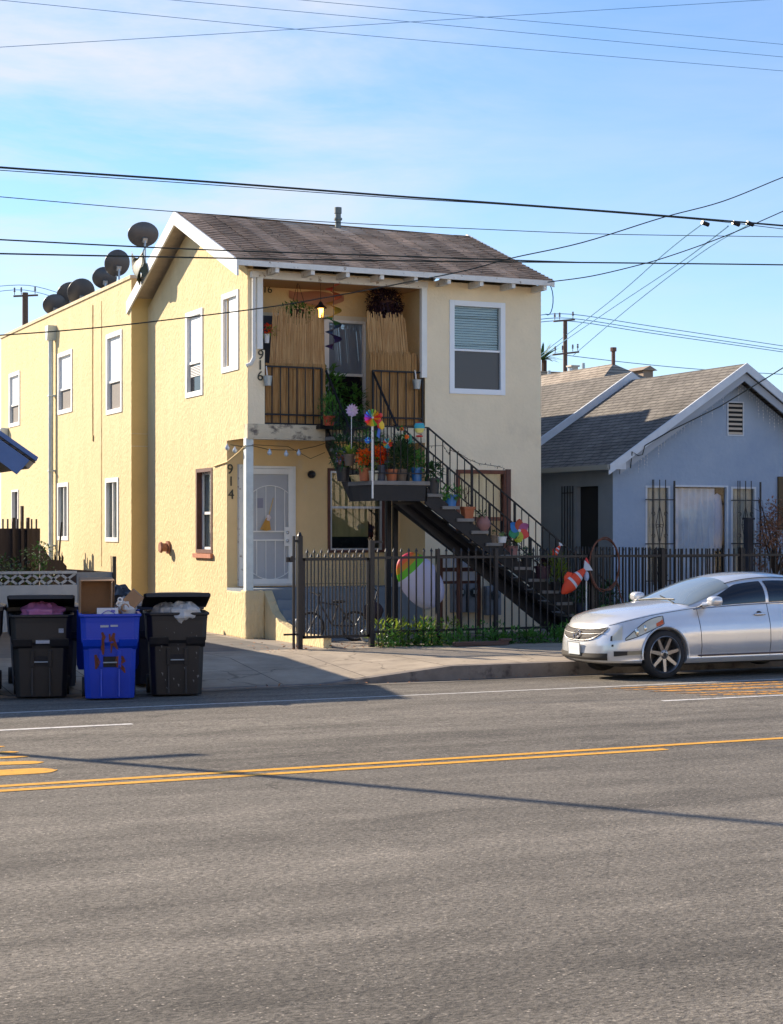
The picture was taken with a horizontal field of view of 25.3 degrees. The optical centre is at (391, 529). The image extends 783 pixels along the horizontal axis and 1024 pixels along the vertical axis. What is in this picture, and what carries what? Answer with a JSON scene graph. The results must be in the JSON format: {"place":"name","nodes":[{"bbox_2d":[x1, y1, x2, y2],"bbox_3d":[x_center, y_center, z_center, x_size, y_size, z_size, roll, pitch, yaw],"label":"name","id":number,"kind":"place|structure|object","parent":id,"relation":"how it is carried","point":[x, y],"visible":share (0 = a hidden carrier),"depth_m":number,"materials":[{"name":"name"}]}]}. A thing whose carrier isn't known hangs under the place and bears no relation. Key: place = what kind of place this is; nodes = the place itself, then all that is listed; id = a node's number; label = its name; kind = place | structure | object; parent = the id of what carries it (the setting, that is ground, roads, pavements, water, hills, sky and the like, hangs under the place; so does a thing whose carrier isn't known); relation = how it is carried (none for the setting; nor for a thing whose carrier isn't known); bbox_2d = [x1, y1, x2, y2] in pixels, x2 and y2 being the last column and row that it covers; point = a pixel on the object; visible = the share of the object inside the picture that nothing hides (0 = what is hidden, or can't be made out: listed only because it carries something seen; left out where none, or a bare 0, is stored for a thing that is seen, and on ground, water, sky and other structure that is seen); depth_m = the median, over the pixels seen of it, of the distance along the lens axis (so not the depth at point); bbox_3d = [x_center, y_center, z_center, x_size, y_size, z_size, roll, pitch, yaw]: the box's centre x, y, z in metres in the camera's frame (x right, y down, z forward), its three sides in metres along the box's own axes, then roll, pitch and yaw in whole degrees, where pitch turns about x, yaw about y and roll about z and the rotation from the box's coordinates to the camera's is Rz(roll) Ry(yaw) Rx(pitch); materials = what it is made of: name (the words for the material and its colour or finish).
{"place":"outdoors","nodes":[
{"label":"outdoors","id":0,"kind":"place"},
{"bbox_2d":[0,431,37,473],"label":"house","id":1,"kind":"structure","parent":0,"point":[15,457],"depth_m":27.34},
{"bbox_2d":[0,632,290,657],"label":"driveway","id":2,"kind":"structure","parent":0,"point":[214,643],"depth_m":29.02,"materials":[{"name":"concrete"}]},
{"bbox_2d":[0,506,39,585],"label":"fence","id":3,"kind":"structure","parent":2,"relation":"on","point":[14,541],"depth_m":40.02,"materials":[{"name":"brown"}]},
{"bbox_2d":[0,540,60,585],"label":"hedge shrub","id":4,"kind":"object","parent":2,"relation":"on","point":[36,565],"visible":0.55,"depth_m":36.10,"materials":[{"name":"green plant"}]},
{"bbox_2d":[39,522,66,584],"bbox_3d":[-7.411,0.865,38.324,0.590,2.069,0.270,0,0,-25],"label":"shrub","id":5,"kind":"object","parent":2,"relation":"on","point":[59,565],"visible":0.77,"depth_m":38.34,"materials":[{"name":"brown plant"}]},
{"bbox_2d":[0,556,115,631],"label":"lattice fence","id":6,"kind":"object","parent":2,"relation":"on","point":[19,589],"visible":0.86,"depth_m":32.75,"materials":[{"name":"grey paint"}]},
{"bbox_2d":[0,641,568,694],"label":"pavement","id":7,"kind":"structure","parent":0,"point":[258,667],"depth_m":26.00,"materials":[{"name":"concrete"}]},
{"bbox_2d":[7,594,74,696],"bbox_3d":[-4.517,1.489,22.527,0.844,1.343,0.960,0,0,-11],"label":"wheeled bin","id":8,"kind":"object","parent":7,"relation":"on","point":[40,643],"visible":0.95,"depth_m":22.15,"materials":[{"name":"black plastic"}]},
{"bbox_2d":[20,601,65,614],"bbox_3d":[-4.471,1.062,22.358,0.572,0.305,0.422,0,0,-25],"label":"plastic bag","id":9,"kind":"object","parent":8,"relation":"in","point":[41,608],"visible":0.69,"depth_m":22.23,"materials":[{"name":"purple"}]},
{"bbox_2d":[5,603,77,685],"bbox_3d":[-4.643,1.526,23.297,1.049,1.145,0.996,0,0,-15],"label":"wheeled bin","id":10,"kind":"object","parent":7,"relation":"on","point":[72,656],"visible":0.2,"depth_m":23.02,"materials":[{"name":"black plastic"}]},
{"bbox_2d":[135,601,203,683],"bbox_3d":[-3.132,1.535,23.892,1.049,1.145,0.996,0,0,-15],"label":"wheeled bin","id":11,"kind":"object","parent":7,"relation":"on","point":[141,670],"visible":0.07,"depth_m":23.46,"materials":[{"name":"black plastic"}]},
{"bbox_2d":[452,638,511,645],"bbox_3d":[1.505,1.863,28.943,1.050,0.105,0.130,0,0,-25],"label":"timber plank","id":12,"kind":"object","parent":7,"relation":"on","point":[503,641],"visible":1,"depth_m":28.91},
{"bbox_2d":[371,590,633,647],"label":"weeds","id":13,"kind":"object","parent":7,"relation":"on","point":[531,632],"visible":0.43,"depth_m":29.24,"materials":[{"name":"green plant"}]},
{"bbox_2d":[375,547,782,644],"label":"iron fence","id":14,"kind":"object","parent":7,"relation":"on","point":[592,592],"visible":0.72,"depth_m":29.83,"materials":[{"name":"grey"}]},
{"bbox_2d":[283,532,382,648],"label":"iron gate","id":15,"kind":"structure","parent":14,"relation":"attached to","point":[300,598],"depth_m":28.36,"materials":[{"name":"metal"}]},
{"bbox_2d":[589,537,623,602],"bbox_3d":[3.889,0.842,30.572,1.032,1.444,0.084,0,0,-25],"label":"vine hoop","id":16,"kind":"object","parent":14,"relation":"hanging from","point":[591,577],"visible":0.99,"depth_m":30.51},
{"bbox_2d":[583,557,588,610],"bbox_3d":[3.382,1.188,30.306,0.100,1.424,0.100,0,0,-25],"label":"thin garden pole","id":17,"kind":"object","parent":7,"relation":"on","point":[586,576],"visible":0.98,"depth_m":30.29,"materials":[{"name":"white"}]},
{"bbox_2d":[561,560,591,593],"bbox_3d":[3.205,0.821,30.181,0.628,0.584,0.140,0,0,-25],"label":"fish windsock","id":18,"kind":"object","parent":17,"relation":"attached to","point":[572,581],"visible":1,"depth_m":30.10,"materials":[{"name":"orange"}]},
{"bbox_2d":[0,239,571,261],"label":"overhead cable","id":19,"kind":"object","parent":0,"point":[274,251],"visible":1,"depth_m":23.89,"materials":[{"name":"grey metal"}]},
{"bbox_2d":[6,0,757,46],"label":"overhead wire","id":20,"kind":"object","parent":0,"point":[370,24],"visible":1,"depth_m":26.25,"materials":[{"name":"black"}]},
{"bbox_2d":[206,629,562,648],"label":"yard","id":21,"kind":"structure","parent":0,"point":[360,643],"depth_m":30.04,"materials":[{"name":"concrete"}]},
{"bbox_2d":[0,207,554,647],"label":"yellow house","id":22,"kind":"structure","parent":21,"relation":"on","point":[125,434],"depth_m":32.93,"materials":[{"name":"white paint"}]},
{"bbox_2d":[9,370,19,427],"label":"window","id":23,"kind":"structure","parent":22,"relation":"in","point":[14,378],"depth_m":46.17,"materials":[{"name":"white paint"}]},
{"bbox_2d":[11,490,18,527],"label":"window","id":24,"kind":"structure","parent":22,"relation":"in","point":[14,493],"depth_m":46.21,"materials":[{"name":"white paint"}]},
{"bbox_2d":[43,294,65,312],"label":"satellite dish","id":25,"kind":"object","parent":22,"relation":"attached to","point":[52,302],"visible":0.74,"depth_m":43.61,"materials":[{"name":"metal"}]},
{"bbox_2d":[57,482,68,539],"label":"window","id":26,"kind":"structure","parent":22,"relation":"in","point":[62,488],"depth_m":41.30,"materials":[{"name":"white paint"}]},
{"bbox_2d":[57,349,72,414],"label":"window","id":27,"kind":"structure","parent":22,"relation":"in","point":[64,359],"depth_m":41.27,"materials":[{"name":"white paint"}]},
{"bbox_2d":[67,278,94,301],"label":"satellite dish","id":28,"kind":"object","parent":22,"relation":"attached to","point":[79,288],"visible":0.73,"depth_m":41.24,"materials":[{"name":"metal"}]},
{"bbox_2d":[92,267,116,287],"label":"satellite dish","id":29,"kind":"object","parent":22,"relation":"attached to","point":[102,277],"visible":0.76,"depth_m":40.51,"materials":[{"name":"metal"}]},
{"bbox_2d":[105,477,118,541],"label":"window","id":30,"kind":"structure","parent":22,"relation":"in","point":[114,482],"depth_m":37.47,"materials":[{"name":"white paint"}]},
{"bbox_2d":[106,329,121,414],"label":"window","id":31,"kind":"structure","parent":22,"relation":"in","point":[113,340],"depth_m":37.42,"materials":[{"name":"white paint"}]},
{"bbox_2d":[104,249,129,279],"bbox_3d":[-6.060,-5.633,38.644,0.535,1.076,0.610,0,0,-3],"label":"satellite dish","id":32,"kind":"object","parent":22,"relation":"attached to","point":[117,266],"visible":0.88,"depth_m":38.42,"materials":[{"name":"metal"}]},
{"bbox_2d":[131,249,147,284],"bbox_3d":[-5.083,-5.306,35.174,0.160,0.750,0.737,0,0,-25],"label":"satellite dish","id":33,"kind":"object","parent":22,"relation":"attached to","point":[139,266],"visible":0.97,"depth_m":35.11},
{"bbox_2d":[128,222,158,260],"bbox_3d":[-5.456,-5.869,37.777,0.650,1.546,0.612,0,0,23],"label":"satellite dish","id":34,"kind":"object","parent":22,"relation":"attached to","point":[143,234],"visible":0.95,"depth_m":37.65,"materials":[{"name":"metal"}]},
{"bbox_2d":[185,307,202,398],"bbox_3d":[-3.743,-3.375,33.468,0.110,1.650,1.040,0,0,-25],"label":"window","id":35,"kind":"structure","parent":22,"relation":"in","point":[194,325],"depth_m":33.59,"materials":[{"name":"white paint"}]},
{"bbox_2d":[192,467,212,557],"bbox_3d":[-3.474,-0.315,32.953,0.248,1.690,1.060,0,0,-25],"label":"window","id":36,"kind":"structure","parent":22,"relation":"in","point":[203,475],"depth_m":33.29,"materials":[{"name":"brown wood"}]},
{"bbox_2d":[221,289,238,373],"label":"window","id":37,"kind":"structure","parent":22,"relation":"in","point":[233,296],"depth_m":31.67,"materials":[{"name":"white paint"}]},
{"bbox_2d":[261,312,281,362],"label":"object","id":38,"kind":"structure","parent":22,"relation":"in","point":[267,316],"depth_m":32.05,"materials":[{"name":"black"}]},
{"bbox_2d":[253,466,295,585],"bbox_3d":[-2.221,-0.070,32.027,1.010,2.200,0.150,0,0,-25],"label":"door","id":39,"kind":"structure","parent":22,"relation":"in","point":[271,548],"depth_m":32.08,"materials":[{"name":"white paint"}]},
{"bbox_2d":[265,363,324,424],"bbox_3d":[-1.719,-2.430,31.215,1.154,1.109,0.025,0,0,-25],"label":"railing","id":40,"kind":"object","parent":22,"relation":"on","point":[284,393],"visible":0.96,"depth_m":31.20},
{"bbox_2d":[278,286,314,324],"bbox_3d":[-1.710,-4.088,31.633,0.829,0.827,0.496,0,0,-25],"label":"hanging plant","id":41,"kind":"object","parent":22,"relation":"hanging from","point":[301,305],"visible":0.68,"depth_m":31.56,"materials":[{"name":"green plant"}]},
{"bbox_2d":[269,307,325,407],"bbox_3d":[-1.705,-3.084,31.310,1.141,1.825,0.025,0,0,-25],"label":"bamboo screen","id":42,"kind":"object","parent":22,"relation":"attached to","point":[310,330],"visible":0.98,"depth_m":31.32,"materials":[{"name":"wood"}]},
{"bbox_2d":[289,290,343,305],"bbox_3d":[-1.338,-4.280,32.345,1.100,0.320,0.250,0,0,-25],"label":"awning cloth","id":43,"kind":"object","parent":22,"relation":"hanging from","point":[309,295],"visible":0.7,"depth_m":32.34,"materials":[{"name":"brown"}]},
{"bbox_2d":[325,272,341,349],"bbox_3d":[-1.046,-3.952,31.462,0.300,1.434,0.300,0,0,-25],"label":"spiral wind spinner","id":44,"kind":"object","parent":22,"relation":"hanging from","point":[336,324],"visible":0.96,"depth_m":31.46,"materials":[{"name":"brown"}]},
{"bbox_2d":[325,363,351,424],"bbox_3d":[-1.104,-2.486,32.234,0.797,1.231,0.827,0,0,-25],"label":"potted plant","id":45,"kind":"object","parent":22,"relation":"on","point":[337,377],"visible":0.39,"depth_m":32.15,"materials":[{"name":"green plant"}]},
{"bbox_2d":[324,315,370,425],"bbox_3d":[-0.873,-2.935,32.746,1.020,2.130,0.090,0,0,-25],"label":"door","id":46,"kind":"structure","parent":22,"relation":"in","point":[350,352],"depth_m":32.79,"materials":[{"name":"white paint"}]},
{"bbox_2d":[339,381,368,425],"bbox_3d":[-0.674,-2.313,32.308,0.594,0.887,0.578,0,0,-10],"label":"potted plant","id":47,"kind":"object","parent":22,"relation":"on","point":[354,388],"visible":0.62,"depth_m":32.23,"materials":[{"name":"green plant"}]},
{"bbox_2d":[328,468,384,552],"bbox_3d":[-0.692,-0.360,32.879,1.160,1.580,0.180,0,0,-25],"label":"window","id":48,"kind":"structure","parent":22,"relation":"in","point":[351,525],"depth_m":32.90,"materials":[{"name":"wood"}]},
{"bbox_2d":[365,288,403,320],"bbox_3d":[-0.119,-4.179,32.357,0.831,0.740,0.544,0,0,-25],"label":"hanging plant","id":49,"kind":"object","parent":22,"relation":"hanging from","point":[385,305],"visible":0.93,"depth_m":32.24,"materials":[{"name":"brown plant"}]},
{"bbox_2d":[367,311,407,396],"bbox_3d":[-0.035,-3.219,32.078,0.923,1.564,0.024,0,0,-25],"label":"bamboo screen","id":50,"kind":"object","parent":22,"relation":"attached to","point":[387,330],"visible":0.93,"depth_m":32.05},
{"bbox_2d":[370,350,417,424],"bbox_3d":[0.055,-2.598,32.031,0.980,1.385,0.025,0,0,-25],"label":"bamboo screen","id":51,"kind":"object","parent":22,"relation":"on","point":[387,361],"visible":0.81,"depth_m":32.04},
{"bbox_2d":[450,584,465,612],"bbox_3d":[1.253,0.973,32.347,0.260,1.120,0.268,0,0,-25],"label":"electric meter","id":52,"kind":"object","parent":22,"relation":"attached to","point":[463,597],"visible":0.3,"depth_m":32.35,"materials":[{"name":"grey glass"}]},
{"bbox_2d":[449,300,504,395],"bbox_3d":[1.568,-3.400,32.738,1.170,1.740,0.225,0,0,-25],"label":"window","id":53,"kind":"structure","parent":22,"relation":"in","point":[476,328],"depth_m":32.73,"materials":[{"name":"white plastic"}]},
{"bbox_2d":[456,469,510,563],"bbox_3d":[1.702,-0.245,32.747,1.140,1.790,0.160,0,0,-25],"label":"window","id":54,"kind":"structure","parent":22,"relation":"in","point":[496,476],"depth_m":32.86,"materials":[{"name":"orange wood"}]},
{"bbox_2d":[484,585,500,614],"bbox_3d":[1.905,1.035,32.647,0.312,1.120,0.268,0,0,-25],"label":"electric meter","id":55,"kind":"object","parent":22,"relation":"attached to","point":[486,600],"visible":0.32,"depth_m":32.60,"materials":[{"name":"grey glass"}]},
{"bbox_2d":[295,592,365,640],"bbox_3d":[-1.012,1.475,29.584,1.379,0.854,0.451,0,0,-25],"label":"childs bicycle","id":56,"kind":"object","parent":21,"relation":"on","point":[337,607],"visible":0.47,"depth_m":29.59,"materials":[{"name":"metal"}]},
{"bbox_2d":[364,614,466,646],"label":"weeds","id":57,"kind":"object","parent":21,"relation":"on","point":[407,624],"visible":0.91,"depth_m":29.06,"materials":[{"name":"green plant"}]},
{"bbox_2d":[396,552,444,608],"bbox_3d":[0.494,0.866,29.616,0.913,0.970,0.270,0,0,-25],"label":"inflatable float","id":58,"kind":"object","parent":21,"relation":"on","point":[419,581],"visible":0.66,"depth_m":29.49,"materials":[{"name":"multicoloured"}]},
{"bbox_2d":[440,555,480,633],"bbox_3d":[1.244,1.177,31.634,0.822,1.445,0.040,0,0,-25],"label":"old door panel","id":59,"kind":"structure","parent":21,"relation":"on","point":[464,574],"depth_m":31.64,"materials":[{"name":"brown wood"}]},
{"bbox_2d":[316,370,610,638],"bbox_3d":[1.323,-0.250,31.356,4.930,5.236,2.148,0,0,-25],"label":"outdoor staircase","id":60,"kind":"structure","parent":21,"relation":"on","point":[405,497],"depth_m":30.58,"materials":[{"name":"metal"}]},
{"bbox_2d":[317,391,339,425],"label":"potted plant","id":61,"kind":"object","parent":60,"relation":"on","point":[326,418],"visible":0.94,"depth_m":30.96,"materials":[{"name":"green plant"}]},
{"bbox_2d":[329,448,355,480],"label":"potted plant","id":62,"kind":"object","parent":60,"relation":"on","point":[343,471],"visible":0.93,"depth_m":29.80,"materials":[{"name":"green plant"}]},
{"bbox_2d":[328,433,358,464],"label":"potted plant","id":63,"kind":"object","parent":60,"relation":"on","point":[346,436],"visible":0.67,"depth_m":30.14,"materials":[{"name":"green plant"}]},
{"bbox_2d":[327,408,365,434],"bbox_3d":[-0.748,-1.913,30.781,0.868,0.551,0.674,0,0,-25],"label":"potted plant","id":64,"kind":"object","parent":60,"relation":"on","point":[344,422],"visible":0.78,"depth_m":30.70,"materials":[{"name":"green plant"}]},
{"bbox_2d":[355,448,370,480],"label":"potted plant","id":65,"kind":"object","parent":60,"relation":"on","point":[363,473],"visible":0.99,"depth_m":29.55,"materials":[{"name":"orange plant"}]},
{"bbox_2d":[375,444,391,480],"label":"potted plant","id":66,"kind":"object","parent":60,"relation":"on","point":[381,477],"visible":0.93,"depth_m":29.64,"materials":[{"name":"orange plant"}]},
{"bbox_2d":[386,432,416,480],"bbox_3d":[0.163,-1.270,29.908,0.676,0.879,0.615,0,0,-25],"label":"potted plant","id":67,"kind":"object","parent":60,"relation":"on","point":[401,477],"visible":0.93,"depth_m":29.84,"materials":[{"name":"green plant"}]},
{"bbox_2d":[405,449,426,480],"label":"potted plant","id":68,"kind":"object","parent":60,"relation":"on","point":[416,477],"visible":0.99,"depth_m":29.90,"materials":[{"name":"green plant"}]},
{"bbox_2d":[422,460,446,493],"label":"potted plant","id":69,"kind":"object","parent":60,"relation":"on","point":[433,487],"visible":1,"depth_m":29.89,"materials":[{"name":"green plant"}]},
{"bbox_2d":[439,483,466,505],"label":"potted plant","id":70,"kind":"object","parent":60,"relation":"on","point":[449,499],"visible":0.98,"depth_m":30.05,"materials":[{"name":"green plant"}]},
{"bbox_2d":[509,519,528,547],"bbox_3d":[2.230,0.177,30.542,0.392,0.745,0.061,0,0,-25],"label":"pinwheel","id":71,"kind":"object","parent":60,"relation":"attached to","point":[519,527],"visible":1,"depth_m":30.54,"materials":[{"name":"multicoloured"}]},
{"bbox_2d":[539,549,570,589],"bbox_3d":[2.947,0.684,30.948,0.575,0.778,0.609,0,0,35],"label":"potted plant","id":72,"kind":"object","parent":60,"relation":"on","point":[557,585],"visible":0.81,"depth_m":30.88,"materials":[{"name":"green plant"}]},
{"bbox_2d":[541,347,656,385],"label":"house","id":73,"kind":"structure","parent":21,"relation":"on","point":[573,373],"depth_m":54.24,"materials":[{"name":"beige"}]},
{"bbox_2d":[572,546,659,604],"bbox_3d":[4.158,1.110,32.479,0.030,1.580,3.060,0,0,-25],"label":"side fence","id":74,"kind":"object","parent":21,"relation":"on","point":[626,570],"visible":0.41,"depth_m":32.04,"materials":[{"name":"black metal"}]},
{"bbox_2d":[541,363,782,611],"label":"blue house","id":75,"kind":"structure","parent":21,"relation":"on","point":[708,480],"depth_m":35.61,"materials":[{"name":"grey paint"}]},
{"bbox_2d":[581,486,597,601],"bbox_3d":[4.073,0.310,35.417,0.040,2.380,0.850,0,0,-25],"label":"door","id":76,"kind":"structure","parent":75,"relation":"in","point":[589,495],"depth_m":35.51,"materials":[{"name":"black"}]},
{"bbox_2d":[645,480,675,584],"bbox_3d":[5.322,0.050,34.927,0.700,2.100,0.244,0,0,-25],"label":"window","id":77,"kind":"structure","parent":75,"relation":"in","point":[657,498],"depth_m":34.98,"materials":[{"name":"grey glass"}]},
{"bbox_2d":[675,485,727,581],"bbox_3d":[6.230,0.075,35.513,2.600,1.950,0.360,0,0,-25],"label":"window","id":78,"kind":"structure","parent":75,"relation":"in","point":[701,511],"depth_m":35.48,"materials":[{"name":"grey glass"}]},
{"bbox_2d":[731,481,761,571],"bbox_3d":[7.212,0.050,35.797,0.740,2.100,0.244,0,0,-25],"label":"window","id":79,"kind":"structure","parent":75,"relation":"in","point":[741,497],"depth_m":35.83,"materials":[{"name":"grey glass"}]},
{"bbox_2d":[654,548,725,591],"bbox_3d":[5.418,1.120,31.716,1.550,1.560,0.040,0,0,-25],"label":"second fence","id":80,"kind":"object","parent":21,"relation":"on","point":[690,564],"visible":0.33,"depth_m":31.75,"materials":[{"name":"black metal"}]},
{"bbox_2d":[742,518,754,570],"bbox_3d":[7.057,0.830,34.506,0.180,2.140,0.180,0,0,-25],"label":"garden post","id":81,"kind":"object","parent":21,"relation":"on","point":[748,533],"visible":0.51,"depth_m":34.45,"materials":[{"name":"grey"}]},
{"bbox_2d":[752,496,782,574],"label":"rose bush","id":82,"kind":"object","parent":21,"relation":"on","point":[771,542],"visible":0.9,"depth_m":34.49,"materials":[{"name":"green plant"}]},
{"bbox_2d":[0,196,781,236],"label":"overhead wire","id":83,"kind":"object","parent":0,"point":[382,224],"visible":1,"depth_m":25.43,"materials":[{"name":"grey"}]},
{"bbox_2d":[0,170,781,228],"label":"overhead wire","id":84,"kind":"object","parent":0,"point":[334,193],"visible":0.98,"depth_m":24.54,"materials":[{"name":"grey"}]},
{"bbox_2d":[1,0,780,70],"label":"overhead wire","id":85,"kind":"object","parent":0,"point":[377,36],"visible":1,"depth_m":26.28,"materials":[{"name":"black"}]},
{"bbox_2d":[0,668,782,1023],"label":"road","id":86,"kind":"structure","parent":0,"point":[626,888],"depth_m":10.65,"materials":[{"name":"asphalt"}]},
{"bbox_2d":[0,768,56,774],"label":"road marking yellow bar","id":87,"kind":"object","parent":86,"relation":"on","point":[23,771],"visible":1,"depth_m":14.49,"materials":[{"name":"paint"}]},
{"bbox_2d":[77,609,140,698],"bbox_3d":[-3.591,1.574,22.186,0.798,1.108,1.231,0,0,-11],"label":"wheeled bin","id":88,"kind":"object","parent":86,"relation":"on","point":[108,654],"visible":0.93,"depth_m":21.65,"materials":[{"name":"blue plastic"}]},
{"bbox_2d":[78,577,114,613],"bbox_3d":[-3.705,0.848,21.954,0.420,0.489,0.484,0,0,-15],"label":"cardboard box","id":89,"kind":"object","parent":88,"relation":"on","point":[95,593],"visible":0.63,"depth_m":22.14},
{"bbox_2d":[141,592,210,694],"bbox_3d":[-2.795,1.463,22.576,0.844,1.342,0.960,0,0,-11],"label":"wheeled bin","id":90,"kind":"object","parent":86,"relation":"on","point":[175,652],"visible":0.96,"depth_m":22.20,"materials":[{"name":"black plastic"}]},
{"bbox_2d":[171,601,200,623],"bbox_3d":[-2.637,1.066,22.310,0.454,0.317,0.392,0,0,-25],"label":"plastic bag","id":91,"kind":"object","parent":90,"relation":"in","point":[185,610],"visible":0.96,"depth_m":22.16,"materials":[{"name":"white"}]},
{"bbox_2d":[0,748,668,791],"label":"yellow road marking","id":92,"kind":"object","parent":86,"relation":"on","point":[83,785],"visible":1,"depth_m":14.50,"materials":[{"name":"paint"}]},
{"bbox_2d":[5,679,774,712],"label":"white road marking","id":93,"kind":"object","parent":86,"relation":"on","point":[377,696],"visible":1,"depth_m":21.49,"materials":[{"name":"paint"}]},
{"bbox_2d":[0,660,782,697],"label":"kerb","id":94,"kind":"structure","parent":86,"relation":"on","point":[502,670],"depth_m":25.42,"materials":[{"name":"concrete"}]},
{"bbox_2d":[0,737,782,786],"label":"yellow road marking","id":95,"kind":"object","parent":86,"relation":"on","point":[8,785],"visible":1,"depth_m":14.95,"materials":[{"name":"paint"}]},
{"bbox_2d":[0,667,782,699],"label":"gutter","id":96,"kind":"object","parent":86,"relation":"on","point":[414,682],"visible":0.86,"depth_m":24.67,"materials":[{"name":"concrete"}]},
{"bbox_2d":[562,571,782,678],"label":"silver saloon car","id":97,"kind":"object","parent":86,"relation":"on","point":[669,631],"visible":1,"depth_m":24.82,"materials":[{"name":"paint"}]},
{"bbox_2d":[0,166,782,225],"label":"overhead cable","id":98,"kind":"object","parent":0,"point":[118,175],"visible":1,"depth_m":24.69,"materials":[{"name":"grey metal"}]},
{"bbox_2d":[0,253,782,264],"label":"overhead cable","id":99,"kind":"object","parent":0,"point":[372,260],"visible":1,"depth_m":24.44,"materials":[{"name":"grey metal"}]},
{"bbox_2d":[0,177,782,335],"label":"service drop","id":100,"kind":"object","parent":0,"point":[382,286],"visible":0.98,"depth_m":28.44,"materials":[{"name":"grey metal"}]},
{"bbox_2d":[0,0,782,527],"label":"sky","id":101,"kind":"structure","parent":0,"point":[303,108],"materials":[{"name":"blue"}]},
{"bbox_2d":[175,0,780,56],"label":"overhead wire","id":102,"kind":"object","parent":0,"point":[469,27],"visible":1,"depth_m":26.95,"materials":[{"name":"black"}]},
{"label":"ground","id":103,"kind":"structure","parent":0,"visible":0},
{"bbox_2d":[13,287,37,324],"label":"utility pole","id":104,"kind":"object","parent":103,"relation":"on","point":[24,295],"visible":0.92,"depth_m":77.89,"materials":[{"name":"brown wood"}]},
{"bbox_2d":[552,312,578,371],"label":"utility pole","id":105,"kind":"object","parent":103,"relation":"on","point":[564,353],"visible":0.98,"depth_m":81.91,"materials":[{"name":"brown wood"}]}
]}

